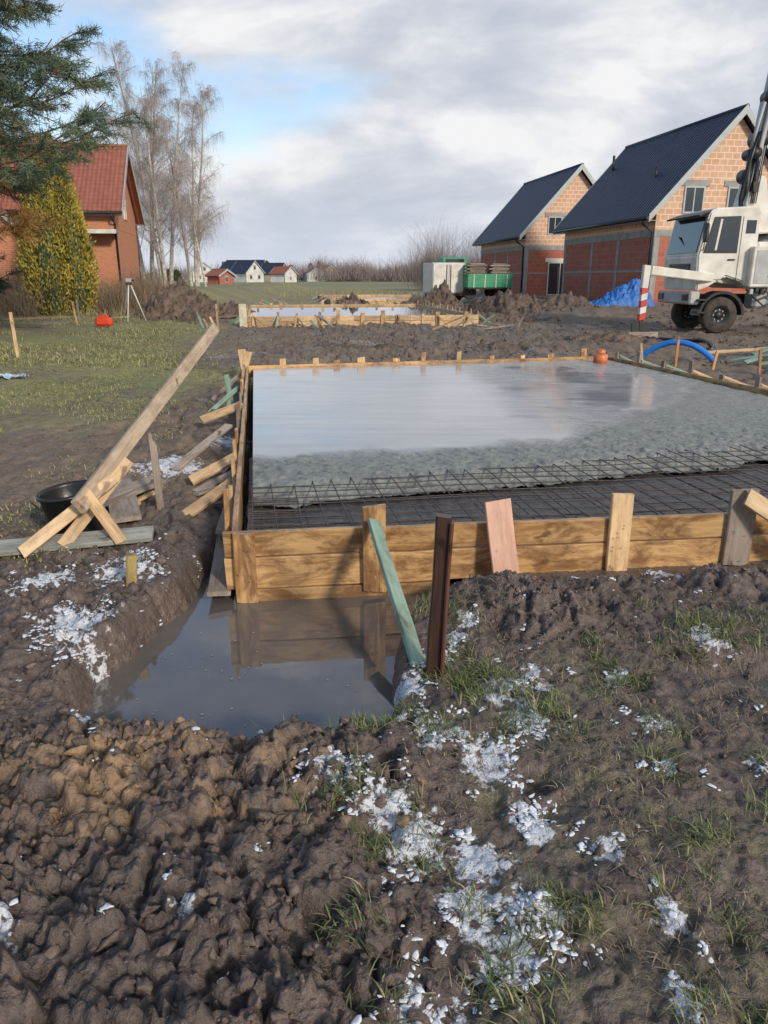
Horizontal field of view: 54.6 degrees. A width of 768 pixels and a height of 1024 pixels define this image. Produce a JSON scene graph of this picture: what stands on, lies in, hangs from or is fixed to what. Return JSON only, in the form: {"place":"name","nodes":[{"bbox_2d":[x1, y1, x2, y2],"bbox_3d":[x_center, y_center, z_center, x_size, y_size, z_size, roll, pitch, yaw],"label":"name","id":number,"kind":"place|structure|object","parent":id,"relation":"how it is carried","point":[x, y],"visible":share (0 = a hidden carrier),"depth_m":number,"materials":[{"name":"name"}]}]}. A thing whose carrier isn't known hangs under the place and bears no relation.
{"place":"outdoors","nodes":[
{"label":"outdoors","id":0,"kind":"place"},
{"bbox_2d":[0,337,278,578],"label":"meadow grass","id":1,"kind":"structure","parent":0,"point":[95,391],"depth_m":10.53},
{"bbox_2d":[0,279,767,1023],"bbox_3d":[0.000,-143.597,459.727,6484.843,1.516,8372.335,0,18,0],"label":"ground","id":2,"kind":"structure","parent":0,"point":[164,807],"depth_m":2.41,"materials":[{"name":"soil"}]},
{"bbox_2d":[0,232,26,295],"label":"larch tree","id":3,"kind":"object","parent":2,"relation":"on","point":[3,283],"visible":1,"depth_m":25.68,"materials":[{"name":"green plant"}]},
{"bbox_2d":[8,312,18,357],"bbox_3d":[-7.363,-3.469,14.844,0.084,1.000,0.045,0,18,0],"label":"timber stake","id":4,"kind":"object","parent":2,"relation":"on","point":[14,334],"visible":0.82,"depth_m":14.81,"materials":[{"name":"brown wood"}]},
{"bbox_2d":[0,129,68,247],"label":"larch tree","id":5,"kind":"object","parent":2,"relation":"on","point":[27,218],"visible":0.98,"depth_m":19.34,"materials":[{"name":"brown plant"}]},
{"bbox_2d":[13,133,100,314],"bbox_3d":[-14.416,-12.314,32.340,3.262,7.651,3.882,-14,22,-38],"label":"thuja tree","id":6,"kind":"object","parent":2,"relation":"on","point":[60,256],"visible":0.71,"depth_m":31.90,"materials":[{"name":"green plant"}]},
{"bbox_2d":[0,0,116,207],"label":"pine tree","id":7,"kind":"object","parent":2,"relation":"on","point":[23,189],"visible":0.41,"depth_m":21.59,"materials":[{"name":"green plant"}]},
{"bbox_2d":[30,480,102,534],"bbox_3d":[-2.016,0.005,4.835,0.400,0.325,0.390,-5,21,2],"label":"black bucket","id":8,"kind":"object","parent":2,"relation":"on","point":[54,500],"visible":0.47,"depth_m":4.77,"materials":[{"name":"plastic"}]},
{"bbox_2d":[3,302,139,316],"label":"dry reeds","id":9,"kind":"object","parent":2,"relation":"on","point":[121,309],"visible":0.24,"depth_m":32.78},
{"bbox_2d":[0,0,160,191],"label":"pine tree","id":10,"kind":"object","parent":2,"relation":"on","point":[21,66],"visible":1,"depth_m":16.74,"materials":[{"name":"green plant"}]},
{"bbox_2d":[0,256,196,317],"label":"dry bushes","id":11,"kind":"object","parent":2,"relation":"on","point":[18,304],"visible":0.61,"depth_m":33.47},
{"bbox_2d":[95,314,112,326],"bbox_3d":[-9.300,-6.367,24.730,0.550,0.400,0.300,0,18,0],"label":"red canister","id":12,"kind":"object","parent":2,"relation":"on","point":[107,321],"visible":0.99,"depth_m":24.62,"materials":[{"name":"plastic"}]},
{"bbox_2d":[0,310,217,369],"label":"meadow grass","id":13,"kind":"structure","parent":2,"relation":"on","point":[89,345],"depth_m":17.86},
{"bbox_2d":[0,322,218,558],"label":"timber trestle","id":14,"kind":"object","parent":2,"relation":"on","point":[92,495],"visible":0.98,"depth_m":4.59,"materials":[{"name":"brown wood"}]},
{"bbox_2d":[0,315,238,326],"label":"field timber","id":15,"kind":"object","parent":2,"relation":"on","point":[25,324],"visible":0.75,"depth_m":28.19,"materials":[{"name":"brown wood"}]},
{"bbox_2d":[101,459,141,522],"bbox_3d":[-2.034,-0.203,5.715,0.204,0.072,1.714,-7,19,-21],"label":"weathered plank","id":16,"kind":"object","parent":2,"relation":"on","point":[126,509],"visible":0.39,"depth_m":5.14,"materials":[{"name":"grey wood"}]},
{"bbox_2d":[103,475,166,506],"bbox_3d":[-1.897,-0.152,5.486,0.163,0.061,0.727,8,19,24],"label":"weathered plank","id":17,"kind":"object","parent":16,"relation":"on","point":[142,485],"visible":0.62,"depth_m":5.51,"materials":[{"name":"grey wood"}]},
{"bbox_2d":[126,554,136,585],"bbox_3d":[-1.341,0.351,3.958,0.073,0.258,0.055,-4,18,-11],"label":"timber stake","id":18,"kind":"object","parent":2,"relation":"on","point":[131,567],"visible":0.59,"depth_m":3.93,"materials":[{"name":"yellow wood"}]},
{"bbox_2d":[123,278,146,321],"bbox_3d":[-9.494,-7.905,27.791,0.906,1.558,0.810,0,18,0],"label":"survey tripod","id":19,"kind":"object","parent":2,"relation":"on","point":[128,284],"visible":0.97,"depth_m":27.72,"materials":[{"name":"white paint"}]},
{"bbox_2d":[99,57,191,284],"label":"birch tree","id":20,"kind":"object","parent":2,"relation":"on","point":[160,87],"visible":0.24,"depth_m":47.69,"materials":[{"name":"grey plant"}]},
{"bbox_2d":[91,37,219,286],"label":"birch tree","id":21,"kind":"object","parent":2,"relation":"on","point":[154,208],"visible":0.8,"depth_m":46.08,"materials":[{"name":"grey plant"}]},
{"bbox_2d":[148,433,163,509],"bbox_3d":[-1.616,-0.253,5.296,0.055,0.614,0.103,-11,20,-30],"label":"timber stake","id":22,"kind":"object","parent":2,"relation":"on","point":[156,471],"visible":0.79,"depth_m":5.27,"materials":[{"name":"brown wood"}]},
{"bbox_2d":[118,278,233,320],"bbox_3d":[-8.300,-8.733,30.799,5.760,1.851,4.800,0,18,0],"label":"dirt mound","id":23,"kind":"object","parent":2,"relation":"on","point":[178,300],"visible":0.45,"depth_m":30.02,"materials":[{"name":"soil"}]},
{"bbox_2d":[142,80,230,285],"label":"birch tree","id":24,"kind":"object","parent":2,"relation":"on","point":[203,93],"visible":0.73,"depth_m":48.38,"materials":[{"name":"grey plant"}]},
{"bbox_2d":[161,159,224,286],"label":"birch tree","id":25,"kind":"object","parent":2,"relation":"on","point":[188,215],"visible":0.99,"depth_m":45.62,"materials":[{"name":"grey plant"}]},
{"bbox_2d":[137,441,252,506],"bbox_3d":[-1.555,-0.315,6.284,0.955,0.129,2.994,0,18,0],"label":"scrap timber","id":26,"kind":"object","parent":2,"relation":"on","point":[152,493],"visible":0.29,"depth_m":5.59,"materials":[{"name":"brown wood"}]},
{"bbox_2d":[164,311,229,323],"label":"dirt mound","id":27,"kind":"object","parent":2,"relation":"on","point":[192,317],"visible":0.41,"depth_m":27.28,"materials":[{"name":"soil"}]},
{"bbox_2d":[203,300,255,319],"bbox_3d":[-6.200,-8.170,30.453,3.840,0.916,3.360,0,18,0],"label":"dirt mound","id":28,"kind":"object","parent":2,"relation":"on","point":[230,308],"visible":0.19,"depth_m":29.94,"materials":[{"name":"soil"}]},
{"bbox_2d":[239,304,246,326],"bbox_3d":[-4.749,-6.594,25.077,0.252,0.806,0.044,0,18,0],"label":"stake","id":29,"kind":"object","parent":2,"relation":"on","point":[242,315],"visible":0.84,"depth_m":25.05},
{"bbox_2d":[233,276,263,281],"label":"wall","id":30,"kind":"structure","parent":2,"relation":"on","point":[245,279],"depth_m":249.67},
{"bbox_2d":[85,501,453,740],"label":"puddle water","id":31,"kind":"structure","parent":2,"relation":"on","point":[268,693],"depth_m":3.54,"materials":[{"name":"liquid"}]},
{"bbox_2d":[141,259,411,279],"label":"distant tree line","id":32,"kind":"object","parent":2,"relation":"on","point":[184,274],"visible":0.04,"depth_m":505.35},
{"bbox_2d":[270,276,296,281],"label":"wall","id":33,"kind":"structure","parent":2,"relation":"on","point":[279,278],"depth_m":249.65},
{"bbox_2d":[248,282,414,298],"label":"dry field weeds","id":34,"kind":"object","parent":2,"relation":"on","point":[322,293],"visible":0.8,"depth_m":70.57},
{"bbox_2d":[330,290,369,303],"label":"dirt mound","id":35,"kind":"object","parent":2,"relation":"on","point":[353,299],"visible":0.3,"depth_m":40.48,"materials":[{"name":"soil"}]},
{"bbox_2d":[196,298,524,329],"bbox_3d":[-1.488,-9.248,33.786,10.663,0.523,22.465,-1,18,-4],"label":"timber debris","id":36,"kind":"object","parent":2,"relation":"on","point":[324,319],"visible":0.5,"depth_m":24.39,"materials":[{"name":"brown wood"}]},
{"bbox_2d":[232,300,489,327],"bbox_3d":[-1.523,-8.414,31.205,9.296,0.602,12.838,-3,18,-9],"label":"foundation formwork","id":37,"kind":"object","parent":2,"relation":"on","point":[437,319],"visible":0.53,"depth_m":25.88,"materials":[{"name":"brown wood"}]},
{"bbox_2d":[249,306,462,316],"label":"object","id":38,"kind":"structure","parent":37,"relation":"in","point":[266,311],"depth_m":31.71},
{"bbox_2d":[313,341,416,350],"bbox_3d":[-0.500,-3.881,17.650,4.320,0.287,1.680,0,18,0],"label":"dirt mound","id":39,"kind":"object","parent":2,"relation":"on","point":[385,346],"visible":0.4,"depth_m":17.52,"materials":[{"name":"soil"}]},
{"bbox_2d":[311,292,423,303],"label":"foundation formwork","id":40,"kind":"object","parent":2,"relation":"on","point":[371,301],"visible":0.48,"depth_m":47.68,"materials":[{"name":"brown wood"}]},
{"bbox_2d":[323,296,422,298],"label":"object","id":41,"kind":"structure","parent":40,"relation":"in","point":[381,297],"depth_m":53.23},
{"bbox_2d":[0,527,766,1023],"bbox_3d":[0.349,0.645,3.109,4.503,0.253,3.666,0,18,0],"label":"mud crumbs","id":42,"kind":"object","parent":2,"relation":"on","point":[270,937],"visible":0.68,"depth_m":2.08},
{"bbox_2d":[294,251,472,281],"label":"distant bare trees","id":43,"kind":"object","parent":2,"relation":"on","point":[355,272],"visible":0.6,"depth_m":286.27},
{"bbox_2d":[0,526,767,1023],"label":"mud clods","id":44,"kind":"object","parent":2,"relation":"on","point":[278,882],"visible":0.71,"depth_m":2.09,"materials":[{"name":"soil"}]},
{"bbox_2d":[0,533,767,1023],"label":"snow patch","id":45,"kind":"object","parent":2,"relation":"on","point":[556,933],"visible":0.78,"depth_m":2.26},
{"bbox_2d":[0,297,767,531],"bbox_3d":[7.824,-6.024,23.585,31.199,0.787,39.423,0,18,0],"label":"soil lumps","id":46,"kind":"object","parent":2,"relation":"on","point":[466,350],"visible":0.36,"depth_m":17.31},
{"bbox_2d":[367,518,425,666],"bbox_3d":[0.048,0.366,3.682,0.080,0.398,1.041,-4,18,-11],"label":"green timber brace","id":47,"kind":"object","parent":2,"relation":"on","point":[414,652],"visible":0.92,"depth_m":3.60,"materials":[{"name":"paint"}]},
{"bbox_2d":[394,297,450,307],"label":"dirt mound","id":48,"kind":"object","parent":2,"relation":"on","point":[420,299],"visible":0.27,"depth_m":39.70,"materials":[{"name":"soil"}]},
{"bbox_2d":[426,513,453,676],"bbox_3d":[0.228,0.404,3.093,0.101,0.821,0.077,0,18,0],"label":"timber stake","id":49,"kind":"object","parent":2,"relation":"on","point":[439,598],"visible":0.84,"depth_m":3.06,"materials":[{"name":"brown wood"}]},
{"bbox_2d":[423,263,464,300],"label":"box trailer","id":50,"kind":"object","parent":2,"relation":"on","point":[434,274],"visible":0.39,"depth_m":44.07,"materials":[{"name":"white paint"}]},
{"bbox_2d":[424,279,468,306],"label":"dirt mound","id":51,"kind":"object","parent":2,"relation":"on","point":[442,294],"visible":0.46,"depth_m":41.65,"materials":[{"name":"soil"}]},
{"bbox_2d":[391,200,507,289],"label":"distant bare trees","id":52,"kind":"object","parent":2,"relation":"on","point":[424,258],"visible":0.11,"depth_m":93.12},
{"bbox_2d":[171,348,767,602],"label":"foundation formwork","id":53,"kind":"object","parent":2,"relation":"on","point":[252,566],"visible":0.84,"depth_m":4.36,"materials":[{"name":"brown wood"}]},
{"bbox_2d":[437,257,512,298],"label":"green trailer","id":54,"kind":"object","parent":2,"relation":"on","point":[491,284],"visible":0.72,"depth_m":43.58,"materials":[{"name":"paint"}]},
{"bbox_2d":[457,288,545,314],"bbox_3d":[5.300,-9.167,32.760,5.280,1.332,4.800,0,18,0],"label":"dirt mound","id":55,"kind":"object","parent":2,"relation":"on","point":[499,301],"visible":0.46,"depth_m":31.94,"materials":[{"name":"soil"}]},
{"bbox_2d":[245,684,767,1023],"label":"grass tufts","id":56,"kind":"object","parent":2,"relation":"on","point":[558,898],"visible":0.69,"depth_m":1.89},
{"bbox_2d":[248,458,767,530],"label":"gravel base","id":57,"kind":"object","parent":2,"relation":"on","point":[429,515],"visible":0.12,"depth_m":5.40,"materials":[{"name":"gravel"}]},
{"bbox_2d":[249,445,767,529],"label":"rebar mesh","id":58,"kind":"object","parent":57,"relation":"on","point":[342,501],"visible":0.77,"depth_m":5.19,"materials":[{"name":"metal"}]},
{"bbox_2d":[253,359,767,508],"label":"concrete slab","id":59,"kind":"structure","parent":2,"relation":"on","point":[335,424],"depth_m":7.43,"materials":[{"name":"concrete"}]},
{"bbox_2d":[593,349,607,362],"bbox_3d":[3.720,-2.679,12.786,0.240,0.220,0.240,0,18,0],"label":"orange pipe cap","id":60,"kind":"object","parent":59,"relation":"on","point":[600,356],"visible":1,"depth_m":12.71,"materials":[{"name":"plastic"}]},
{"bbox_2d":[475,310,548,323],"bbox_3d":[4.400,-7.169,27.623,3.360,0.660,1.680,0,18,0],"label":"dirt mound","id":61,"kind":"object","parent":2,"relation":"on","point":[510,316],"visible":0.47,"depth_m":27.30,"materials":[{"name":"soil"}]},
{"bbox_2d":[479,250,563,294],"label":"wall","id":62,"kind":"structure","parent":2,"relation":"on","point":[537,284],"depth_m":49.44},
{"bbox_2d":[481,245,563,253],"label":"ring beam","id":63,"kind":"structure","parent":62,"relation":"on","point":[526,247],"depth_m":48.96,"materials":[{"name":"concrete"}]},
{"bbox_2d":[522,250,528,294],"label":"concrete column","id":64,"kind":"structure","parent":62,"relation":"attached to","point":[525,271],"depth_m":49.00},
{"bbox_2d":[547,263,562,293],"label":"door","id":65,"kind":"structure","parent":62,"relation":"attached to","point":[552,278],"depth_m":49.41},
{"bbox_2d":[279,591,767,1023],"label":"grass tufts","id":66,"kind":"object","parent":2,"relation":"on","point":[696,621],"visible":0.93,"depth_m":2.38,"materials":[{"name":"plant"}]},
{"bbox_2d":[476,341,575,350],"bbox_3d":[3.000,-3.767,17.162,3.600,0.344,1.440,0,18,0],"label":"dirt mound","id":67,"kind":"object","parent":2,"relation":"on","point":[520,346],"visible":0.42,"depth_m":17.08,"materials":[{"name":"soil"}]},
{"bbox_2d":[519,291,597,313],"bbox_3d":[7.600,-8.874,31.803,4.080,1.122,3.360,0,18,0],"label":"dirt mound","id":68,"kind":"object","parent":2,"relation":"on","point":[563,301],"visible":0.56,"depth_m":31.15,"materials":[{"name":"soil"}]},
{"bbox_2d":[546,330,662,343],"bbox_3d":[6.000,-4.558,19.534,4.800,0.418,2.160,0,18,0],"label":"dirt mound","id":69,"kind":"object","parent":2,"relation":"on","point":[619,336],"visible":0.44,"depth_m":19.27,"materials":[{"name":"soil"}]},
{"bbox_2d":[589,278,655,306],"bbox_3d":[9.876,-9.177,31.708,3.444,1.504,1.600,0,18,0],"label":"blue tarpaulin","id":70,"kind":"object","parent":2,"relation":"on","point":[628,294],"visible":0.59,"depth_m":31.24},
{"bbox_2d":[561,236,764,302],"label":"wall","id":71,"kind":"structure","parent":2,"relation":"on","point":[633,254],"depth_m":36.67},
{"bbox_2d":[587,243,593,298],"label":"concrete column","id":72,"kind":"structure","parent":71,"relation":"attached to","point":[590,269],"depth_m":38.74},
{"bbox_2d":[562,270,641,272],"bbox_3d":[14.312,-12.294,38.118,6.812,0.090,9.962,-3,18,-9],"label":"mortar band","id":73,"kind":"object","parent":71,"relation":"attached to","point":[603,271],"visible":0.33,"depth_m":37.42,"materials":[{"name":"concrete"}]},
{"bbox_2d":[613,240,619,289],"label":"concrete column","id":74,"kind":"structure","parent":71,"relation":"attached to","point":[616,263],"depth_m":35.97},
{"bbox_2d":[564,230,672,245],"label":"ring beam","id":75,"kind":"structure","parent":71,"relation":"on","point":[638,234],"depth_m":35.46,"materials":[{"name":"concrete"}]},
{"bbox_2d":[649,237,659,299],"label":"concrete column","id":76,"kind":"structure","parent":71,"relation":"attached to","point":[654,262],"depth_m":32.78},
{"bbox_2d":[642,336,715,349],"bbox_3d":[7.314,-4.376,18.973,0.769,0.239,4.836,-2,18,-8],"label":"pump hose","id":77,"kind":"object","parent":2,"relation":"on","point":[708,342],"visible":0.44,"depth_m":18.29,"materials":[{"name":"black plastic"}]},
{"bbox_2d":[643,339,717,361],"bbox_3d":[5.722,-3.106,14.489,1.617,0.498,0.110,12,21,34],"label":"blue flexible pipe","id":78,"kind":"object","parent":2,"relation":"on","point":[709,356],"visible":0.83,"depth_m":14.36,"materials":[{"name":"plastic"}]},
{"bbox_2d":[623,75,767,336],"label":"concrete pump truck","id":79,"kind":"object","parent":2,"relation":"on","point":[724,247],"visible":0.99,"depth_m":21.19,"materials":[{"name":"white paint"}]},
{"bbox_2d":[640,336,767,374],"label":"timber pile","id":80,"kind":"object","parent":2,"relation":"on","point":[760,359],"visible":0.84,"depth_m":13.69,"materials":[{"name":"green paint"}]},
{"bbox_2d":[0,0,767,276],"label":"sky","id":81,"kind":"structure","parent":0,"point":[341,120],"materials":[{"name":"white"}]},
{"bbox_2d":[481,171,590,249],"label":"wall","id":82,"kind":"structure","parent":0,"point":[577,188],"depth_m":48.26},
{"bbox_2d":[473,166,579,243],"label":"roof","id":83,"kind":"structure","parent":82,"relation":"attached to","point":[521,210],"depth_m":51.95,"materials":[{"name":"tile"}]},
{"bbox_2d":[519,164,582,240],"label":"verge fascia","id":84,"kind":"structure","parent":83,"relation":"attached to","point":[553,199],"depth_m":47.58,"materials":[{"name":"grey metal"}]},
{"bbox_2d":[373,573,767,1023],"bbox_3d":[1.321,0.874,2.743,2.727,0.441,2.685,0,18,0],"label":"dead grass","id":85,"kind":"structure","parent":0,"point":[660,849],"depth_m":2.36,"materials":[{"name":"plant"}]},
{"bbox_2d":[565,119,767,239],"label":"wall","id":86,"kind":"structure","parent":0,"point":[720,164],"depth_m":32.20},
{"bbox_2d":[555,220,659,233],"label":"soffit","id":87,"kind":"structure","parent":86,"relation":"attached to","point":[607,226],"depth_m":35.83,"materials":[{"name":"grey metal"}]},
{"bbox_2d":[553,108,743,230],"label":"roof","id":88,"kind":"structure","parent":86,"relation":"attached to","point":[629,186],"depth_m":35.51,"materials":[{"name":"tile"}]},
{"bbox_2d":[552,216,648,233],"bbox_3d":[10.398,-14.143,36.841,0.140,0.160,10.690,-3,18,-9],"label":"gutter","id":89,"kind":"object","parent":88,"relation":"attached to","point":[606,224],"visible":1,"depth_m":35.75,"materials":[{"name":"metal"}]},
{"bbox_2d":[625,103,749,148],"bbox_3d":[14.312,-18.557,36.143,0.200,0.200,10.710,-3,18,-9],"label":"ridge cap","id":90,"kind":"object","parent":88,"relation":"on","point":[694,123],"visible":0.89,"depth_m":35.02,"materials":[{"name":"tile"}]},
{"bbox_2d":[649,105,747,220],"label":"verge fascia","id":91,"kind":"structure","parent":88,"relation":"attached to","point":[703,157],"depth_m":31.46,"materials":[{"name":"grey metal"}]},
{"bbox_2d":[684,188,703,211],"bbox_3d":[13.419,-13.527,32.259,0.930,1.080,0.030,-3,18,-9],"label":"window pane","id":92,"kind":"object","parent":86,"relation":"attached to","point":[690,198],"visible":0.79,"depth_m":32.25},
{"bbox_2d":[682,180,710,185],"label":"lintel","id":93,"kind":"structure","parent":86,"relation":"attached to","point":[697,183],"depth_m":32.05,"materials":[{"name":"concrete"}]},
{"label":"plinth","id":94,"kind":"object","parent":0,"visible":0},
{"bbox_2d":[0,252,26,298],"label":"wall","id":95,"kind":"structure","parent":94,"relation":"on","point":[11,257],"depth_m":35.58,"materials":[{"name":"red brick"}]},
{"bbox_2d":[0,246,21,251],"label":"ring beam","id":96,"kind":"structure","parent":95,"relation":"on","point":[8,248],"depth_m":35.37,"materials":[{"name":"orange brick"}]},
{"bbox_2d":[0,217,22,245],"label":"wall","id":97,"kind":"structure","parent":96,"relation":"on","point":[9,240],"depth_m":35.26,"materials":[{"name":"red brick"}]},
{"bbox_2d":[88,230,140,291],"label":"wall","id":98,"kind":"structure","parent":94,"relation":"on","point":[106,250],"depth_m":37.77,"materials":[{"name":"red brick"}]},
{"bbox_2d":[86,223,136,235],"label":"ring beam","id":99,"kind":"structure","parent":98,"relation":"on","point":[109,226],"depth_m":37.10,"materials":[{"name":"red brick"}]},
{"bbox_2d":[83,183,135,230],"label":"wall","id":100,"kind":"structure","parent":99,"relation":"on","point":[129,222],"depth_m":39.59,"materials":[{"name":"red brick"}]},
{"bbox_2d":[0,145,126,210],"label":"roof","id":101,"kind":"structure","parent":100,"relation":"on","point":[100,186],"depth_m":37.48,"materials":[{"name":"red tile"}]},
{"bbox_2d":[5,210,121,213],"bbox_3d":[-16.610,-14.479,35.912,7.640,0.160,0.140,-3,18,-9],"label":"gutter","id":102,"kind":"object","parent":101,"relation":"attached to","point":[103,212],"visible":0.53,"depth_m":36.30,"materials":[{"name":"metal"}]},
{"bbox_2d":[122,147,128,215],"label":"verge fascia","id":103,"kind":"structure","parent":101,"relation":"attached to","point":[125,181],"depth_m":37.87,"materials":[{"name":"grey metal"}]},
{"bbox_2d":[126,155,143,223],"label":"roof","id":104,"kind":"structure","parent":100,"relation":"attached to","point":[133,195],"depth_m":42.13,"materials":[{"name":"red tile"}]},
{"bbox_3d":[-14.058,-13.810,36.650,1.800,0.120,1.100,-3,18,-9],"label":"entrance canopy","id":105,"kind":"object","parent":98,"relation":"attached to","visible":0},
{"bbox_2d":[87,229,115,233],"bbox_3d":[-13.966,-13.628,36.139,1.840,0.200,0.040,-3,18,-9],"label":"canopy edge","id":106,"kind":"object","parent":105,"relation":"attached to","point":[107,231],"visible":0.58,"depth_m":36.17,"materials":[{"name":"white paint"}]},
{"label":"ring beam","id":107,"kind":"object","parent":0,"visible":0},
{"bbox_2d":[235,262,263,274],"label":"wall","id":108,"kind":"structure","parent":107,"relation":"on","point":[252,271],"depth_m":249.42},
{"bbox_2d":[230,261,253,272],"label":"roof","id":109,"kind":"structure","parent":108,"relation":"attached to","point":[241,266],"depth_m":249.78,"materials":[{"name":"tile"}]},
{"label":"ring beam","id":110,"kind":"object","parent":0,"visible":0},
{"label":"wall","id":111,"kind":"object","parent":110,"relation":"on","visible":0},
{"bbox_2d":[261,263,283,273],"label":"roof","id":112,"kind":"structure","parent":111,"relation":"attached to","point":[267,268],"depth_m":270.95,"materials":[{"name":"tile"}]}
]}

